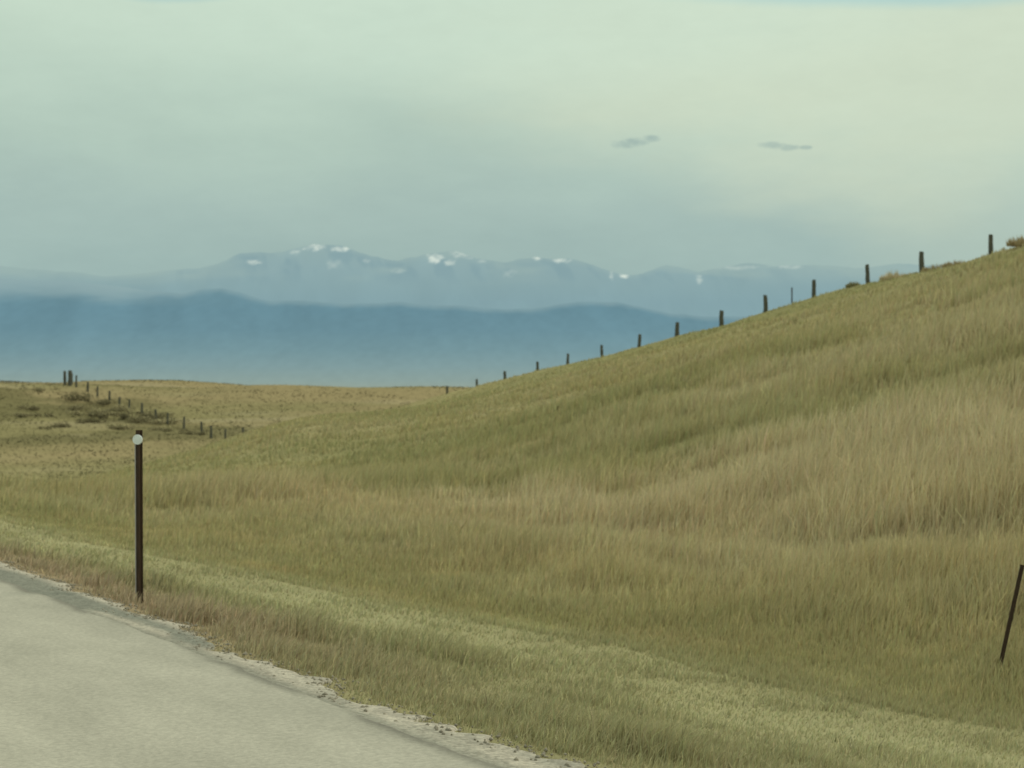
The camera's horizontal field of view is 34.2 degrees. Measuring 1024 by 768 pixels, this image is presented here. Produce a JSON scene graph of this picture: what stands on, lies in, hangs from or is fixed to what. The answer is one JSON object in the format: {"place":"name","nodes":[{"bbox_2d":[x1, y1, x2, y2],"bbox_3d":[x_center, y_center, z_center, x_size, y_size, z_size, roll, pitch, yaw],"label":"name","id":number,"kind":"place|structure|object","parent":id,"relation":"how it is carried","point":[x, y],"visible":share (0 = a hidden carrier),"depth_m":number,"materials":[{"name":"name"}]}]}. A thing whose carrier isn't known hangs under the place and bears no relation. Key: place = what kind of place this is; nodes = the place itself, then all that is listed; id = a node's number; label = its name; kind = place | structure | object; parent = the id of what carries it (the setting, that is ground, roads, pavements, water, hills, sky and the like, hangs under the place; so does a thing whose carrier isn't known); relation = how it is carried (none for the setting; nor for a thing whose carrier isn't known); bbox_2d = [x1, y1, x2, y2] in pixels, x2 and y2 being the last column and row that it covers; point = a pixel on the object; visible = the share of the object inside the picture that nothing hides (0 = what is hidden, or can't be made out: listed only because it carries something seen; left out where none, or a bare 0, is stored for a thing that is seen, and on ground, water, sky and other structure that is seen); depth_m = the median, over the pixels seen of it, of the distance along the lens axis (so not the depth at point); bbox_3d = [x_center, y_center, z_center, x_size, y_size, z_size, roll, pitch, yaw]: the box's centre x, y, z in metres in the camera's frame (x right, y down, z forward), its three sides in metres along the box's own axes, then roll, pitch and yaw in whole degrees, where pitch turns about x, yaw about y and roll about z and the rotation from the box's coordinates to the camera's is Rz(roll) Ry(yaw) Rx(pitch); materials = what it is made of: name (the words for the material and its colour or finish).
{"place":"outdoors","nodes":[
{"label":"outdoors","id":0,"kind":"place"},
{"bbox_2d":[0,579,502,767],"bbox_3d":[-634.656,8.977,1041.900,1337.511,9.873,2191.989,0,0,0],"label":"road","id":1,"kind":"structure","parent":0,"point":[79,688],"depth_m":7.76,"materials":[{"name":"grey asphalt"}]},
{"bbox_2d":[0,278,748,386],"bbox_3d":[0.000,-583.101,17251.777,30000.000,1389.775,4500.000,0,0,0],"label":"mountain range","id":2,"kind":"structure","parent":0,"point":[51,331],"depth_m":16728.47,"materials":[{"name":"blue stone"}]},
{"bbox_2d":[0,244,941,316],"bbox_3d":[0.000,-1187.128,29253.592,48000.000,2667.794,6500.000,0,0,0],"label":"snowy mountain range","id":3,"kind":"structure","parent":0,"point":[338,274],"depth_m":29413.75,"materials":[{"name":"blue stone"}]},
{"bbox_2d":[0,520,1023,767],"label":"verge grass","id":4,"kind":"structure","parent":0,"point":[326,642],"depth_m":10.36,"materials":[{"name":"plant"}]},
{"bbox_2d":[0,246,1023,767],"bbox_3d":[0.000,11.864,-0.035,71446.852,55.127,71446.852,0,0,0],"label":"ground","id":5,"kind":"structure","parent":0,"point":[228,396],"depth_m":95.26,"materials":[{"name":"plant"}]},
{"bbox_2d":[17,404,38,409],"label":"sage shrub","id":6,"kind":"object","parent":5,"relation":"on","point":[32,407],"visible":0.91,"depth_m":183.10,"materials":[{"name":"green plant"}]},
{"bbox_2d":[9,412,53,417],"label":"sage shrub","id":7,"kind":"object","parent":5,"relation":"on","point":[24,415],"visible":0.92,"depth_m":178.00,"materials":[{"name":"green plant"}]},
{"bbox_2d":[21,387,57,391],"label":"sage shrub","id":8,"kind":"object","parent":5,"relation":"on","point":[38,389],"visible":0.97,"depth_m":199.81,"materials":[{"name":"green plant"}]},
{"bbox_2d":[37,422,71,428],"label":"sage shrub","id":9,"kind":"object","parent":5,"relation":"on","point":[62,425],"visible":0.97,"depth_m":169.75,"materials":[{"name":"green plant"}]},
{"bbox_2d":[63,371,66,384],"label":"fence post","id":10,"kind":"object","parent":5,"relation":"on","point":[64,377],"visible":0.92,"depth_m":206.55,"materials":[{"name":"brown wood"}]},
{"bbox_2d":[68,370,71,385],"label":"fence post","id":11,"kind":"object","parent":5,"relation":"on","point":[69,377],"visible":0.93,"depth_m":206.03,"materials":[{"name":"brown wood"}]},
{"bbox_2d":[59,391,93,401],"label":"sage shrub","id":12,"kind":"object","parent":5,"relation":"on","point":[71,397],"visible":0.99,"depth_m":194.27,"materials":[{"name":"green plant"}]},
{"bbox_2d":[58,404,98,409],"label":"sage shrub","id":13,"kind":"object","parent":5,"relation":"on","point":[74,407],"visible":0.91,"depth_m":187.39,"materials":[{"name":"green plant"}]},
{"bbox_2d":[74,417,108,423],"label":"sage shrub","id":14,"kind":"object","parent":5,"relation":"on","point":[89,421],"visible":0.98,"depth_m":175.76,"materials":[{"name":"green plant"}]},
{"bbox_2d":[64,408,120,416],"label":"sage shrub","id":15,"kind":"object","parent":5,"relation":"on","point":[92,414],"visible":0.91,"depth_m":181.35,"materials":[{"name":"green plant"}]},
{"bbox_2d":[79,398,117,404],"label":"sage shrub","id":16,"kind":"object","parent":5,"relation":"on","point":[103,402],"visible":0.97,"depth_m":193.92,"materials":[{"name":"green plant"}]},
{"bbox_2d":[88,408,152,418],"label":"sage shrub","id":17,"kind":"object","parent":5,"relation":"on","point":[124,416],"visible":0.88,"depth_m":180.68,"materials":[{"name":"green plant"}]},
{"bbox_2d":[108,404,134,410],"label":"sage shrub","id":18,"kind":"object","parent":5,"relation":"on","point":[121,407],"visible":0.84,"depth_m":189.50,"materials":[{"name":"green plant"}]},
{"bbox_2d":[107,423,137,429],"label":"sage shrub","id":19,"kind":"object","parent":5,"relation":"on","point":[118,426],"visible":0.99,"depth_m":171.04,"materials":[{"name":"green plant"}]},
{"bbox_2d":[133,430,142,602],"bbox_3d":[-2.826,1.149,12.615,0.076,1.600,0.048,0,0,8],"label":"roadside delineator","id":20,"kind":"object","parent":5,"relation":"on","point":[138,439],"visible":0.93,"depth_m":12.63,"materials":[{"name":"metal"}]},
{"bbox_2d":[124,413,155,423],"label":"sage shrub","id":21,"kind":"object","parent":5,"relation":"on","point":[137,419],"visible":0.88,"depth_m":177.59,"materials":[{"name":"green plant"}]},
{"bbox_2d":[125,407,171,415],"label":"sage shrub","id":22,"kind":"object","parent":5,"relation":"on","point":[147,411],"visible":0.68,"depth_m":185.44,"materials":[{"name":"green plant"}]},
{"bbox_2d":[141,413,173,418],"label":"sage shrub","id":23,"kind":"object","parent":5,"relation":"on","point":[158,416],"visible":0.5,"depth_m":182.50,"materials":[{"name":"green plant"}]},
{"bbox_2d":[131,417,186,424],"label":"sage shrub","id":24,"kind":"object","parent":5,"relation":"on","point":[173,420],"visible":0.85,"depth_m":177.89,"materials":[{"name":"green plant"}]},
{"bbox_2d":[147,426,186,430],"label":"sage shrub","id":25,"kind":"object","parent":5,"relation":"on","point":[166,428],"visible":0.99,"depth_m":171.37,"materials":[{"name":"green plant"}]},
{"bbox_2d":[178,430,207,434],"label":"sage shrub","id":26,"kind":"object","parent":5,"relation":"on","point":[200,433],"visible":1,"depth_m":169.54,"materials":[{"name":"green plant"}]},
{"bbox_2d":[0,379,470,481],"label":"prairie grass","id":27,"kind":"structure","parent":5,"relation":"on","point":[78,429],"depth_m":180.99,"materials":[{"name":"beige plant"}]},
{"bbox_2d":[0,561,605,767],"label":"gravel shoulder","id":28,"kind":"object","parent":5,"relation":"on","point":[500,755],"visible":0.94,"depth_m":8.71,"materials":[{"name":"grey gravel"}]},
{"bbox_2d":[0,243,1023,729],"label":"hillside grass","id":29,"kind":"structure","parent":5,"relation":"on","point":[794,489],"depth_m":24.08,"materials":[{"name":"plant"}]},
{"bbox_2d":[600,345,602,355],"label":"fence post","id":30,"kind":"object","parent":5,"relation":"on","point":[601,349],"visible":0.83,"depth_m":107.81,"materials":[{"name":"brown wood"}]},
{"bbox_2d":[637,334,640,347],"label":"fence post","id":31,"kind":"object","parent":5,"relation":"on","point":[639,340],"visible":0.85,"depth_m":104.15,"materials":[{"name":"brown wood"}]},
{"bbox_2d":[675,322,678,335],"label":"fence post","id":32,"kind":"object","parent":5,"relation":"on","point":[677,329],"visible":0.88,"depth_m":100.78,"materials":[{"name":"brown wood"}]},
{"bbox_2d":[719,310,723,325],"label":"fence post","id":33,"kind":"object","parent":5,"relation":"on","point":[721,317],"visible":0.82,"depth_m":97.23,"materials":[{"name":"brown wood"}]},
{"bbox_2d":[763,295,767,312],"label":"fence post","id":34,"kind":"object","parent":5,"relation":"on","point":[765,303],"visible":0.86,"depth_m":93.79,"materials":[{"name":"brown wood"}]},
{"bbox_2d":[791,287,792,303],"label":"steel fence post","id":35,"kind":"object","parent":5,"relation":"on","point":[791,295],"visible":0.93,"depth_m":92.16,"materials":[{"name":"grey metal"}]},
{"bbox_2d":[812,280,815,297],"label":"fence post","id":36,"kind":"object","parent":5,"relation":"on","point":[813,287],"visible":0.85,"depth_m":90.33,"materials":[{"name":"brown wood"}]},
{"bbox_2d":[845,281,859,287],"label":"grass tuft","id":37,"kind":"object","parent":5,"relation":"on","point":[850,284],"visible":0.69,"depth_m":87.64,"materials":[{"name":"green plant"}]},
{"bbox_2d":[865,264,869,282],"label":"fence post","id":38,"kind":"object","parent":5,"relation":"on","point":[867,277],"visible":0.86,"depth_m":86.89,"materials":[{"name":"brown wood"}]},
{"bbox_2d":[879,270,903,280],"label":"grass tuft","id":39,"kind":"object","parent":5,"relation":"on","point":[891,275],"visible":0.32,"depth_m":84.98,"materials":[{"name":"beige plant"}]},
{"bbox_2d":[919,251,923,271],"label":"fence post","id":40,"kind":"object","parent":5,"relation":"on","point":[921,259],"visible":0.71,"depth_m":83.47,"materials":[{"name":"brown wood"}]},
{"bbox_2d":[921,264,943,271],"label":"grass tuft","id":41,"kind":"object","parent":5,"relation":"on","point":[927,268],"visible":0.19,"depth_m":82.01,"materials":[{"name":"plant"}]},
{"bbox_2d":[940,259,965,266],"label":"grass tuft","id":42,"kind":"object","parent":5,"relation":"on","point":[948,263],"visible":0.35,"depth_m":81.15,"materials":[{"name":"beige plant"}]},
{"bbox_2d":[988,234,992,254],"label":"fence post","id":43,"kind":"object","parent":5,"relation":"on","point":[990,243],"visible":0.84,"depth_m":79.71,"materials":[{"name":"brown wood"}]},
{"bbox_2d":[998,564,1023,670],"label":"leaning stake","id":44,"kind":"object","parent":5,"relation":"on","point":[1011,613],"visible":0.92,"depth_m":12.17,"materials":[{"name":"metal"}]},
{"bbox_2d":[1006,235,1023,246],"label":"grass tuft","id":45,"kind":"object","parent":5,"relation":"on","point":[1017,242],"visible":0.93,"depth_m":77.64,"materials":[{"name":"beige plant"}]},
{"bbox_2d":[0,0,1023,275],"label":"sky","id":46,"kind":"structure","parent":0,"point":[626,137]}
]}

